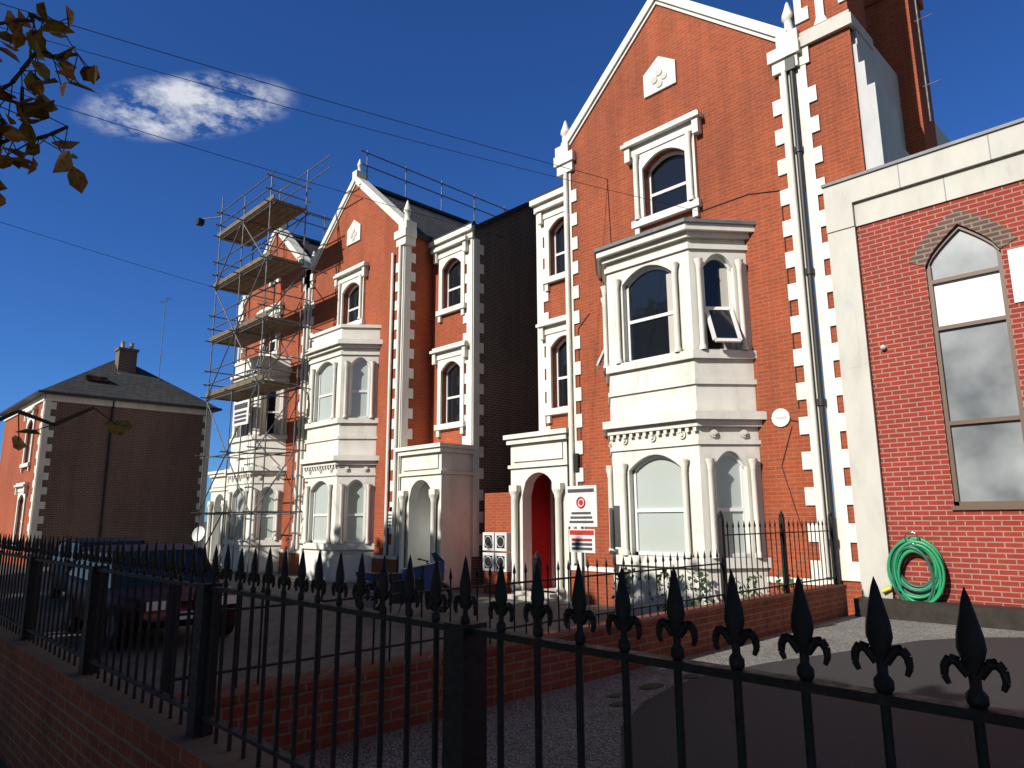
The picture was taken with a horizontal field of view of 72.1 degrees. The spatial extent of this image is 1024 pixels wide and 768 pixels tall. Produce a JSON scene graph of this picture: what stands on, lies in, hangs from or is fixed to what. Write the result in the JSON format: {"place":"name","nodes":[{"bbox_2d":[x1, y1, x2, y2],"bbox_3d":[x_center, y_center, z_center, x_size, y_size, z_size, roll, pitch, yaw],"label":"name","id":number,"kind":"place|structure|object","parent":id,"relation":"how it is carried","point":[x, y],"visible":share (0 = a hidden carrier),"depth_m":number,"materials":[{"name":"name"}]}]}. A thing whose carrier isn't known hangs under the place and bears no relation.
{"place":"outdoors","nodes":[
{"label":"outdoors","id":0,"kind":"place"},
{"bbox_2d":[0,297,221,567],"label":"house","id":1,"kind":"structure","parent":0,"point":[89,474],"depth_m":31.84,"materials":[{"name":"brick"}]},
{"bbox_2d":[0,518,1023,767],"bbox_3d":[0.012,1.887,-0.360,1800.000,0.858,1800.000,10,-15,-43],"label":"ground","id":2,"kind":"structure","parent":0,"point":[848,732],"depth_m":5.79,"materials":[{"name":"stone"}]},
{"bbox_2d":[0,2,132,450],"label":"tree","id":3,"kind":"object","parent":2,"relation":"on","point":[41,107],"visible":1,"depth_m":2.19,"materials":[{"name":"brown plant"}]},
{"bbox_2d":[46,537,145,597],"bbox_3d":[-9.860,4.468,17.070,2.060,1.440,4.150,10,-15,-43],"label":"dark car","id":4,"kind":"object","parent":2,"relation":"on","point":[128,540],"visible":0.14,"depth_m":17.06,"materials":[{"name":"black"}]},
{"bbox_2d":[64,543,236,648],"bbox_3d":[-6.184,3.469,11.953,2.060,1.440,4.150,10,-15,-43],"label":"car","id":5,"kind":"object","parent":2,"relation":"on","point":[230,615],"visible":0.5,"depth_m":11.00,"materials":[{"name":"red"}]},
{"bbox_2d":[206,224,320,573],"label":"house","id":6,"kind":"structure","parent":2,"relation":"on","point":[275,527],"depth_m":26.41,"materials":[{"name":"paint"}]},
{"bbox_2d":[191,149,507,581],"bbox_3d":[-6.022,-0.416,27.507,10.620,14.900,6.980,10,-15,-43],"label":"scaffold","id":7,"kind":"object","parent":2,"relation":"on","point":[265,218],"visible":0.86,"depth_m":24.61,"materials":[{"name":"metal"}]},
{"bbox_2d":[192,482,597,586],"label":"signs","id":8,"kind":"object","parent":2,"relation":"on","point":[581,507],"visible":0.91,"depth_m":13.93,"materials":[{"name":"metal"}]},
{"bbox_2d":[355,552,453,613],"bbox_3d":[-2.128,3.985,14.071,1.934,1.189,0.838,6,-13,-31],"label":"motorbike","id":9,"kind":"object","parent":2,"relation":"on","point":[427,569],"visible":0.52,"depth_m":14.06,"materials":[{"name":"blue metal"}]},
{"bbox_2d":[295,159,538,588],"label":"house","id":10,"kind":"structure","parent":2,"relation":"on","point":[420,398],"depth_m":21.85,"materials":[{"name":"brick"}]},
{"bbox_2d":[483,492,511,593],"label":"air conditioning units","id":11,"kind":"object","parent":2,"relation":"on","point":[497,540],"visible":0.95,"depth_m":17.89,"materials":[{"name":"metal"}]},
{"bbox_2d":[159,511,847,755],"bbox_3d":[1.488,2.380,7.559,10.060,2.040,0.250,10,-15,-43],"label":"fence","id":12,"kind":"object","parent":2,"relation":"on","point":[769,614],"visible":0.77,"depth_m":5.95,"materials":[{"name":"brick"}]},
{"bbox_2d":[0,533,1023,767],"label":"fence","id":13,"kind":"object","parent":2,"relation":"on","point":[64,705],"visible":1,"depth_m":2.72,"materials":[{"name":"metal"}]},
{"bbox_2d":[612,566,801,611],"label":"plants","id":14,"kind":"object","parent":2,"relation":"on","point":[682,576],"visible":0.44,"depth_m":12.36,"materials":[{"name":"green plant"}]},
{"bbox_2d":[503,0,949,615],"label":"house","id":15,"kind":"structure","parent":2,"relation":"on","point":[685,398],"depth_m":13.84,"materials":[{"name":"brick"}]},
{"bbox_2d":[0,3,700,307],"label":"wires","id":16,"kind":"object","parent":15,"relation":"attached to","point":[294,109],"visible":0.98,"depth_m":13.20,"materials":[{"name":"black rubber"}]},
{"bbox_2d":[0,0,1023,521],"label":"sky","id":17,"kind":"structure","parent":0,"point":[505,75],"materials":[{"name":"blue"}]},
{"bbox_2d":[821,117,1023,630],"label":"building","id":18,"kind":"structure","parent":0,"point":[926,250],"depth_m":10.73,"materials":[{"name":"brick"}]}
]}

